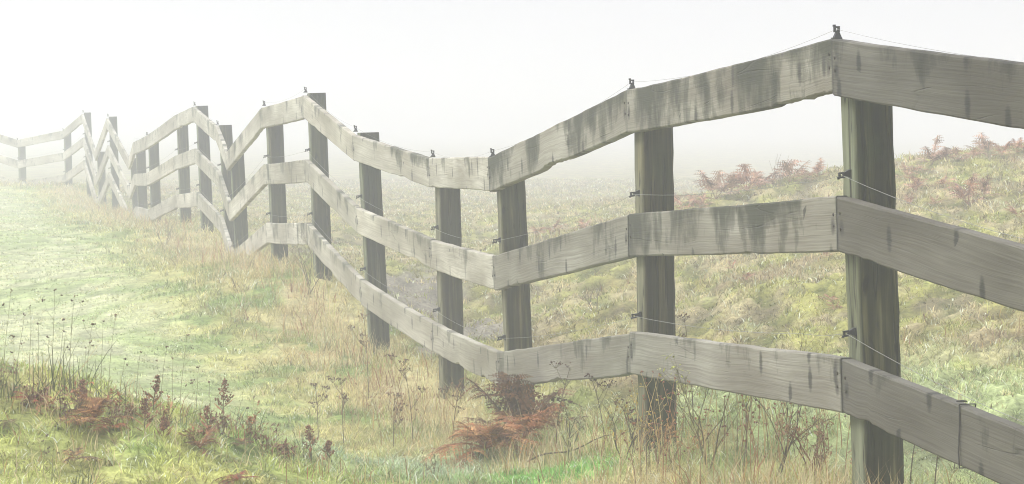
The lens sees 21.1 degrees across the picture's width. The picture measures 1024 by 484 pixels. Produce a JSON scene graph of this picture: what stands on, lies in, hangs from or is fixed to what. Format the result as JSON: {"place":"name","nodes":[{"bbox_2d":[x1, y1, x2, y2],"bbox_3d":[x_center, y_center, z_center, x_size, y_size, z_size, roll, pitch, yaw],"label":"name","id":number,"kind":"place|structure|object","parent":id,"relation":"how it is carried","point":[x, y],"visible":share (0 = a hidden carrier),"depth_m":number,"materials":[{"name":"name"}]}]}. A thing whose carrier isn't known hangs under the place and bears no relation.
{"place":"outdoors","nodes":[
{"label":"outdoors","id":0,"kind":"place"},
{"bbox_2d":[422,448,438,473],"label":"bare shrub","id":1,"kind":"object","parent":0,"point":[433,465],"visible":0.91,"depth_m":10.88,"materials":[{"name":"plant"}]},
{"bbox_2d":[0,129,1023,483],"bbox_3d":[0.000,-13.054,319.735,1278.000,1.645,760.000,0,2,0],"label":"ground","id":2,"kind":"structure","parent":0,"point":[708,151],"depth_m":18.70,"materials":[{"name":"green plant"}]},
{"bbox_2d":[0,359,21,388],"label":"rusty weed","id":3,"kind":"object","parent":2,"relation":"on","point":[12,367],"visible":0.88,"depth_m":8.99,"materials":[{"name":"brown plant"}]},
{"bbox_2d":[0,367,58,404],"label":"rush tuft","id":4,"kind":"object","parent":2,"relation":"on","point":[14,389],"visible":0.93,"depth_m":8.89,"materials":[{"name":"green plant"}]},
{"bbox_2d":[9,391,49,403],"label":"dead fern","id":5,"kind":"object","parent":2,"relation":"on","point":[21,396],"visible":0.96,"depth_m":8.85,"materials":[{"name":"brown plant"}]},
{"bbox_2d":[16,380,49,406],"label":"rusty weed","id":6,"kind":"object","parent":2,"relation":"on","point":[30,396],"visible":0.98,"depth_m":8.86,"materials":[{"name":"brown plant"}]},
{"bbox_2d":[32,392,58,414],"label":"rusty weed","id":7,"kind":"object","parent":2,"relation":"on","point":[44,403],"visible":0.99,"depth_m":8.78,"materials":[{"name":"brown plant"}]},
{"bbox_2d":[42,289,62,388],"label":"seed stalk","id":8,"kind":"object","parent":2,"relation":"on","point":[53,330],"visible":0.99,"depth_m":9.02,"materials":[{"name":"brown plant"}]},
{"bbox_2d":[52,384,83,425],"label":"rusty weed","id":9,"kind":"object","parent":2,"relation":"on","point":[68,403],"visible":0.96,"depth_m":8.71,"materials":[{"name":"brown plant"}]},
{"bbox_2d":[62,295,83,394],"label":"seed stalk","id":10,"kind":"object","parent":2,"relation":"on","point":[70,346],"visible":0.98,"depth_m":8.98,"materials":[{"name":"brown plant"}]},
{"bbox_2d":[33,340,116,397],"bbox_3d":[-1.439,0.414,9.033,0.274,0.204,0.192,-1,3,-13],"label":"rush tuft","id":11,"kind":"object","parent":2,"relation":"on","point":[63,382],"visible":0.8,"depth_m":9.02,"materials":[{"name":"green plant"}]},
{"bbox_2d":[51,456,104,483],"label":"rush tuft","id":12,"kind":"object","parent":2,"relation":"on","point":[92,476],"visible":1,"depth_m":8.03,"materials":[{"name":"green plant"}]},
{"bbox_2d":[65,381,93,417],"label":"rusty weed","id":13,"kind":"object","parent":2,"relation":"on","point":[84,394],"visible":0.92,"depth_m":8.78,"materials":[{"name":"brown plant"}]},
{"bbox_2d":[60,447,101,465],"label":"dead fern","id":14,"kind":"object","parent":2,"relation":"on","point":[78,452],"visible":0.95,"depth_m":8.31,"materials":[{"name":"brown plant"}]},
{"bbox_2d":[71,378,92,404],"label":"dock plant","id":15,"kind":"object","parent":2,"relation":"on","point":[82,381],"visible":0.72,"depth_m":8.91,"materials":[{"name":"brown plant"}]},
{"bbox_2d":[59,397,129,427],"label":"dead fern","id":16,"kind":"object","parent":2,"relation":"on","point":[94,406],"visible":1,"depth_m":8.71,"materials":[{"name":"brown plant"}]},
{"bbox_2d":[88,417,130,432],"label":"dead fern","id":17,"kind":"object","parent":2,"relation":"on","point":[107,422],"visible":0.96,"depth_m":8.70,"materials":[{"name":"brown plant"}]},
{"bbox_2d":[100,388,128,413],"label":"rusty weed","id":18,"kind":"object","parent":2,"relation":"on","point":[113,400],"visible":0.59,"depth_m":8.99,"materials":[{"name":"brown plant"}]},
{"bbox_2d":[89,370,139,404],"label":"rush tuft","id":19,"kind":"object","parent":2,"relation":"on","point":[114,389],"visible":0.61,"depth_m":9.19,"materials":[{"name":"green plant"}]},
{"bbox_2d":[106,399,136,423],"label":"rusty weed","id":20,"kind":"object","parent":2,"relation":"on","point":[125,412],"visible":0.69,"depth_m":8.84,"materials":[{"name":"brown plant"}]},
{"bbox_2d":[123,395,151,414],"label":"rusty weed","id":21,"kind":"object","parent":2,"relation":"on","point":[131,406],"visible":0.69,"depth_m":9.03,"materials":[{"name":"brown plant"}]},
{"bbox_2d":[134,397,156,431],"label":"dock plant","id":22,"kind":"object","parent":2,"relation":"on","point":[145,404],"visible":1,"depth_m":8.75,"materials":[{"name":"brown plant"}]},
{"bbox_2d":[143,374,163,409],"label":"dock plant","id":23,"kind":"object","parent":2,"relation":"on","point":[156,385],"visible":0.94,"depth_m":9.23,"materials":[{"name":"brown plant"}]},
{"bbox_2d":[119,399,204,431],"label":"rush tuft","id":24,"kind":"object","parent":2,"relation":"on","point":[170,415],"visible":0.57,"depth_m":9.00,"materials":[{"name":"green plant"}]},
{"bbox_2d":[149,210,177,243],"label":"bare shrub","id":25,"kind":"object","parent":2,"relation":"on","point":[167,228],"visible":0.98,"depth_m":28.60,"materials":[{"name":"brown plant"}]},
{"bbox_2d":[157,416,173,435],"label":"dock plant","id":26,"kind":"object","parent":2,"relation":"on","point":[164,424],"visible":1,"depth_m":8.71,"materials":[{"name":"brown plant"}]},
{"bbox_2d":[155,395,175,423],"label":"rusty weed","id":27,"kind":"object","parent":2,"relation":"on","point":[165,410],"visible":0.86,"depth_m":8.98,"materials":[{"name":"brown plant"}]},
{"bbox_2d":[182,423,214,438],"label":"rusty weed","id":28,"kind":"object","parent":2,"relation":"on","point":[200,431],"visible":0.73,"depth_m":8.88,"materials":[{"name":"brown plant"}]},
{"bbox_2d":[178,425,220,459],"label":"dead fern","id":29,"kind":"object","parent":2,"relation":"on","point":[206,440],"visible":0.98,"depth_m":8.71,"materials":[{"name":"brown plant"}]},
{"bbox_2d":[197,404,217,426],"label":"dock plant","id":30,"kind":"object","parent":2,"relation":"on","point":[207,410],"visible":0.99,"depth_m":9.03,"materials":[{"name":"brown plant"}]},
{"bbox_2d":[214,378,233,424],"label":"dock plant","id":31,"kind":"object","parent":2,"relation":"on","point":[224,382],"visible":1,"depth_m":9.55,"materials":[{"name":"brown plant"}]},
{"bbox_2d":[210,409,243,436],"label":"rusty weed","id":32,"kind":"object","parent":2,"relation":"on","point":[224,421],"visible":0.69,"depth_m":9.20,"materials":[{"name":"brown plant"}]},
{"bbox_2d":[215,470,259,483],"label":"dead fern","id":33,"kind":"object","parent":2,"relation":"on","point":[237,475],"visible":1,"depth_m":8.37,"materials":[{"name":"brown plant"}]},
{"bbox_2d":[240,400,268,443],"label":"rusty weed","id":34,"kind":"object","parent":2,"relation":"on","point":[250,419],"visible":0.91,"depth_m":9.24,"materials":[{"name":"brown plant"}]},
{"bbox_2d":[249,422,286,455],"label":"rusty weed","id":35,"kind":"object","parent":2,"relation":"on","point":[266,438],"visible":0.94,"depth_m":9.12,"materials":[{"name":"brown plant"}]},
{"bbox_2d":[273,438,296,463],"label":"rusty weed","id":36,"kind":"object","parent":2,"relation":"on","point":[286,448],"visible":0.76,"depth_m":9.07,"materials":[{"name":"brown plant"}]},
{"bbox_2d":[280,229,324,294],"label":"bare shrub","id":37,"kind":"object","parent":2,"relation":"on","point":[305,261],"visible":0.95,"depth_m":19.39,"materials":[{"name":"brown plant"}]},
{"bbox_2d":[282,430,332,464],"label":"rush tuft","id":38,"kind":"object","parent":2,"relation":"on","point":[309,452],"visible":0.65,"depth_m":9.93,"materials":[{"name":"green plant"}]},
{"bbox_2d":[302,425,322,458],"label":"dock plant","id":39,"kind":"object","parent":2,"relation":"on","point":[309,437],"visible":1,"depth_m":9.96,"materials":[{"name":"brown plant"}]},
{"bbox_2d":[308,383,329,437],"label":"umbel weed","id":40,"kind":"object","parent":2,"relation":"on","point":[319,400],"visible":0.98,"depth_m":13.77,"materials":[{"name":"brown plant"}]},
{"bbox_2d":[321,440,336,461],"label":"dock plant","id":41,"kind":"object","parent":2,"relation":"on","point":[328,445],"visible":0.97,"depth_m":10.00,"materials":[{"name":"brown plant"}]},
{"bbox_2d":[327,376,348,445],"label":"umbel weed","id":42,"kind":"object","parent":2,"relation":"on","point":[345,396],"visible":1,"depth_m":13.24,"materials":[{"name":"brown plant"}]},
{"bbox_2d":[347,313,368,399],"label":"umbel weed","id":43,"kind":"object","parent":2,"relation":"on","point":[360,341],"visible":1,"depth_m":15.52,"materials":[{"name":"brown plant"}]},
{"bbox_2d":[387,392,406,443],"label":"umbel weed","id":44,"kind":"object","parent":2,"relation":"on","point":[396,413],"visible":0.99,"depth_m":12.57,"materials":[{"name":"brown plant"}]},
{"bbox_2d":[384,353,425,441],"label":"umbel weed","id":45,"kind":"object","parent":2,"relation":"on","point":[404,368],"visible":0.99,"depth_m":13.04,"materials":[{"name":"brown plant"}]},
{"bbox_2d":[438,383,464,443],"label":"umbel weed","id":46,"kind":"object","parent":2,"relation":"on","point":[459,389],"visible":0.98,"depth_m":12.23,"materials":[{"name":"brown plant"}]},
{"bbox_2d":[420,421,542,468],"bbox_3d":[-0.120,0.848,11.470,0.548,0.218,0.519,0,2,0],"label":"dead fern","id":47,"kind":"object","parent":2,"relation":"on","point":[475,432],"visible":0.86,"depth_m":11.40,"materials":[{"name":"brown plant"}]},
{"bbox_2d":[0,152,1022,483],"bbox_3d":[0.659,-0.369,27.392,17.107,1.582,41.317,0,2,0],"label":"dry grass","id":48,"kind":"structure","parent":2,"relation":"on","point":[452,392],"depth_m":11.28,"materials":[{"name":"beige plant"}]},
{"bbox_2d":[0,25,1023,483],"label":"board fence","id":49,"kind":"object","parent":2,"relation":"on","point":[870,231],"visible":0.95,"depth_m":9.99,"materials":[{"name":"grey wood"}]},
{"bbox_2d":[465,401,571,455],"bbox_3d":[0.001,0.805,11.543,0.474,0.285,0.514,-1,3,-20],"label":"dead fern","id":50,"kind":"object","parent":2,"relation":"on","point":[532,422],"visible":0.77,"depth_m":11.48,"materials":[{"name":"brown plant"}]},
{"bbox_2d":[458,372,588,435],"bbox_3d":[0.039,0.728,12.188,0.646,0.326,0.563,-1,3,-31],"label":"dead fern","id":51,"kind":"object","parent":2,"relation":"on","point":[515,397],"visible":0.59,"depth_m":12.07,"materials":[{"name":"brown plant"}]},
{"bbox_2d":[538,218,568,231],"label":"dead fern","id":52,"kind":"object","parent":2,"relation":"on","point":[556,224],"visible":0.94,"depth_m":25.84,"materials":[{"name":"brown plant"}]},
{"bbox_2d":[549,361,572,446],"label":"umbel weed","id":53,"kind":"object","parent":2,"relation":"on","point":[559,363],"visible":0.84,"depth_m":11.48,"materials":[{"name":"brown plant"}]},
{"bbox_2d":[549,388,586,462],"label":"bare shrub","id":54,"kind":"object","parent":2,"relation":"on","point":[567,419],"visible":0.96,"depth_m":10.92,"materials":[{"name":"brown plant"}]},
{"bbox_2d":[527,434,611,461],"bbox_3d":[0.233,0.825,10.966,0.470,0.152,0.007,2,3,43],"label":"fallen stick","id":55,"kind":"object","parent":2,"relation":"on","point":[566,451],"visible":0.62,"depth_m":10.98,"materials":[{"name":"brown wood"}]},
{"bbox_2d":[573,219,590,229],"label":"dead fern","id":56,"kind":"object","parent":2,"relation":"on","point":[582,222],"visible":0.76,"depth_m":25.16,"materials":[{"name":"brown plant"}]},
{"bbox_2d":[581,281,600,311],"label":"bare shrub","id":57,"kind":"object","parent":2,"relation":"on","point":[590,296],"visible":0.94,"depth_m":17.84,"materials":[{"name":"brown plant"}]},
{"bbox_2d":[584,373,616,447],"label":"umbel weed","id":58,"kind":"object","parent":2,"relation":"on","point":[608,384],"visible":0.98,"depth_m":11.08,"materials":[{"name":"brown plant"}]},
{"bbox_2d":[614,399,643,455],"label":"umbel weed","id":59,"kind":"object","parent":2,"relation":"on","point":[631,411],"visible":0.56,"depth_m":10.36,"materials":[{"name":"brown plant"}]},
{"bbox_2d":[597,383,666,462],"bbox_3d":[0.429,0.688,10.120,0.280,0.338,0.144,-2,3,-32],"label":"bare shrub","id":60,"kind":"object","parent":2,"relation":"on","point":[614,434],"visible":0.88,"depth_m":10.13,"materials":[{"name":"brown plant"}]},
{"bbox_2d":[629,380,641,482],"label":"seed stalk","id":61,"kind":"object","parent":2,"relation":"on","point":[638,428],"visible":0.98,"depth_m":9.56,"materials":[{"name":"brown plant"}]},
{"bbox_2d":[634,378,646,470],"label":"seed stalk","id":62,"kind":"object","parent":2,"relation":"on","point":[642,419],"visible":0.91,"depth_m":9.88,"materials":[{"name":"brown plant"}]},
{"bbox_2d":[635,373,659,481],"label":"seed stalk","id":63,"kind":"object","parent":2,"relation":"on","point":[644,428],"visible":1,"depth_m":9.56,"materials":[{"name":"brown plant"}]},
{"bbox_2d":[643,398,654,476],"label":"seed stalk","id":64,"kind":"object","parent":2,"relation":"on","point":[646,440],"visible":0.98,"depth_m":9.56,"materials":[{"name":"brown plant"}]},
{"bbox_2d":[640,370,661,483],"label":"seed stalk","id":65,"kind":"object","parent":2,"relation":"on","point":[654,423],"visible":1,"depth_m":9.56,"materials":[{"name":"brown plant"}]},
{"bbox_2d":[646,376,661,474],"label":"seed stalk","id":66,"kind":"object","parent":2,"relation":"on","point":[652,419],"visible":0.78,"depth_m":9.84,"materials":[{"name":"brown plant"}]},
{"bbox_2d":[655,378,675,483],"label":"seed stalk","id":67,"kind":"object","parent":2,"relation":"on","point":[665,432],"visible":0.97,"depth_m":9.56,"materials":[{"name":"brown plant"}]},
{"bbox_2d":[657,393,679,478],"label":"seed stalk","id":68,"kind":"object","parent":2,"relation":"on","point":[678,394],"visible":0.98,"depth_m":9.56,"materials":[{"name":"brown plant"}]},
{"bbox_2d":[660,380,684,462],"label":"seed stalk","id":69,"kind":"object","parent":2,"relation":"on","point":[673,422],"visible":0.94,"depth_m":9.55,"materials":[{"name":"brown plant"}]},
{"bbox_2d":[642,417,708,472],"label":"bare shrub","id":70,"kind":"object","parent":2,"relation":"on","point":[666,439],"visible":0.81,"depth_m":9.87,"materials":[{"name":"brown plant"}]},
{"bbox_2d":[672,381,689,479],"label":"seed stalk","id":71,"kind":"object","parent":2,"relation":"on","point":[682,424],"visible":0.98,"depth_m":9.48,"materials":[{"name":"brown plant"}]},
{"bbox_2d":[675,313,693,422],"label":"umbel weed","id":72,"kind":"object","parent":2,"relation":"on","point":[685,336],"visible":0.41,"depth_m":10.63,"materials":[{"name":"brown plant"}]},
{"bbox_2d":[674,192,704,209],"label":"dead fern","id":73,"kind":"object","parent":2,"relation":"on","point":[680,202],"visible":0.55,"depth_m":24.82,"materials":[{"name":"brown plant"}]},
{"bbox_2d":[688,391,697,467],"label":"seed stalk","id":74,"kind":"object","parent":2,"relation":"on","point":[688,426],"visible":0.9,"depth_m":9.68,"materials":[{"name":"brown plant"}]},
{"bbox_2d":[678,192,710,208],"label":"dead fern","id":75,"kind":"object","parent":2,"relation":"on","point":[701,200],"visible":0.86,"depth_m":24.69,"materials":[{"name":"brown plant"}]},
{"bbox_2d":[695,406,708,479],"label":"seed stalk","id":76,"kind":"object","parent":2,"relation":"on","point":[703,435],"visible":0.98,"depth_m":9.52,"materials":[{"name":"brown plant"}]},
{"bbox_2d":[655,339,752,473],"bbox_3d":[0.686,0.583,9.628,0.368,0.517,0.330,0,2,0],"label":"bare shrub","id":77,"kind":"object","parent":2,"relation":"on","point":[692,419],"visible":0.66,"depth_m":9.62,"materials":[{"name":"brown plant"}]},
{"bbox_2d":[703,387,712,473],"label":"seed stalk","id":78,"kind":"object","parent":2,"relation":"on","point":[706,430],"visible":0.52,"depth_m":9.56,"materials":[{"name":"brown plant"}]},
{"bbox_2d":[677,170,751,205],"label":"dead fern","id":79,"kind":"object","parent":2,"relation":"on","point":[717,183],"visible":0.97,"depth_m":24.97,"materials":[{"name":"brown plant"}]},
{"bbox_2d":[713,175,740,194],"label":"dead fern","id":80,"kind":"object","parent":2,"relation":"on","point":[732,177],"visible":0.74,"depth_m":25.07,"materials":[{"name":"brown plant"}]},
{"bbox_2d":[726,399,738,469],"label":"seed stalk","id":81,"kind":"object","parent":2,"relation":"on","point":[733,436],"visible":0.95,"depth_m":9.24,"materials":[{"name":"brown plant"}]},
{"bbox_2d":[738,396,751,464],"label":"seed stalk","id":82,"kind":"object","parent":2,"relation":"on","point":[747,427],"visible":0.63,"depth_m":9.48,"materials":[{"name":"brown plant"}]},
{"bbox_2d":[738,395,752,475],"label":"seed stalk","id":83,"kind":"object","parent":2,"relation":"on","point":[744,432],"visible":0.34,"depth_m":9.20,"materials":[{"name":"brown plant"}]},
{"bbox_2d":[725,164,772,191],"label":"dead fern","id":84,"kind":"object","parent":2,"relation":"on","point":[743,177],"visible":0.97,"depth_m":25.07,"materials":[{"name":"brown plant"}]},
{"bbox_2d":[750,399,759,466],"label":"seed stalk","id":85,"kind":"object","parent":2,"relation":"on","point":[758,432],"visible":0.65,"depth_m":9.20,"materials":[{"name":"brown plant"}]},
{"bbox_2d":[747,169,777,186],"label":"dead fern","id":86,"kind":"object","parent":2,"relation":"on","point":[768,178],"visible":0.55,"depth_m":25.47,"materials":[{"name":"brown plant"}]},
{"bbox_2d":[772,159,815,183],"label":"dead fern","id":87,"kind":"object","parent":2,"relation":"on","point":[788,167],"visible":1,"depth_m":25.09,"materials":[{"name":"brown plant"}]},
{"bbox_2d":[752,322,842,475],"bbox_3d":[0.901,0.551,9.145,0.323,0.574,0.320,-1,3,-14],"label":"bare shrub","id":88,"kind":"object","parent":2,"relation":"on","point":[785,453],"visible":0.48,"depth_m":9.13,"materials":[{"name":"brown plant"}]},
{"bbox_2d":[771,408,835,476],"bbox_3d":[0.960,0.691,8.969,0.221,0.317,0.184,0,2,0],"label":"bare shrub","id":89,"kind":"object","parent":2,"relation":"on","point":[822,438],"visible":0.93,"depth_m":8.97,"materials":[{"name":"brown plant"}]},
{"bbox_2d":[786,167,823,178],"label":"dead fern","id":90,"kind":"object","parent":2,"relation":"on","point":[808,174],"visible":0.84,"depth_m":25.35,"materials":[{"name":"brown plant"}]},
{"bbox_2d":[803,157,830,176],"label":"dead fern","id":91,"kind":"object","parent":2,"relation":"on","point":[819,167],"visible":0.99,"depth_m":25.35,"materials":[{"name":"brown plant"}]},
{"bbox_2d":[895,163,922,178],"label":"dead fern","id":92,"kind":"object","parent":2,"relation":"on","point":[906,171],"visible":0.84,"depth_m":23.97,"materials":[{"name":"brown plant"}]},
{"bbox_2d":[901,175,928,190],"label":"dead fern","id":93,"kind":"object","parent":2,"relation":"on","point":[917,182],"visible":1,"depth_m":22.26,"materials":[{"name":"brown plant"}]},
{"bbox_2d":[909,135,951,166],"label":"dead fern","id":94,"kind":"object","parent":2,"relation":"on","point":[935,157],"visible":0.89,"depth_m":24.81,"materials":[{"name":"brown plant"}]},
{"bbox_2d":[923,175,957,186],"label":"dead fern","id":95,"kind":"object","parent":2,"relation":"on","point":[942,181],"visible":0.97,"depth_m":22.39,"materials":[{"name":"brown plant"}]},
{"bbox_2d":[922,146,960,160],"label":"dead fern","id":96,"kind":"object","parent":2,"relation":"on","point":[943,152],"visible":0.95,"depth_m":24.89,"materials":[{"name":"brown plant"}]},
{"bbox_2d":[946,147,984,159],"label":"dead fern","id":97,"kind":"object","parent":2,"relation":"on","point":[956,150],"visible":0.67,"depth_m":24.80,"materials":[{"name":"brown plant"}]},
{"bbox_2d":[943,173,991,204],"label":"dead fern","id":98,"kind":"object","parent":2,"relation":"on","point":[960,190],"visible":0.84,"depth_m":20.15,"materials":[{"name":"brown plant"}]},
{"bbox_2d":[957,148,986,160],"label":"dead fern","id":99,"kind":"object","parent":2,"relation":"on","point":[972,151],"visible":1,"depth_m":24.41,"materials":[{"name":"brown plant"}]},
{"bbox_2d":[957,174,1000,199],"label":"dead fern","id":100,"kind":"object","parent":2,"relation":"on","point":[986,189],"visible":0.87,"depth_m":20.29,"materials":[{"name":"brown plant"}]},
{"bbox_2d":[963,132,1004,155],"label":"dead fern","id":101,"kind":"object","parent":2,"relation":"on","point":[983,142],"visible":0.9,"depth_m":24.83,"materials":[{"name":"brown plant"}]},
{"bbox_2d":[991,141,1013,155],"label":"dead fern","id":102,"kind":"object","parent":2,"relation":"on","point":[1007,145],"visible":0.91,"depth_m":24.59,"materials":[{"name":"brown plant"}]},
{"bbox_2d":[998,137,1023,153],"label":"dead fern","id":103,"kind":"object","parent":2,"relation":"on","point":[1019,144],"visible":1,"depth_m":24.54,"materials":[{"name":"brown plant"}]},
{"bbox_2d":[1005,201,1023,218],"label":"dead fern","id":104,"kind":"object","parent":2,"relation":"on","point":[1012,210],"visible":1,"depth_m":18.60,"materials":[{"name":"brown plant"}]},
{"bbox_2d":[0,0,1023,128],"label":"sky","id":105,"kind":"structure","parent":0,"point":[378,64],"materials":[{"name":"white"}]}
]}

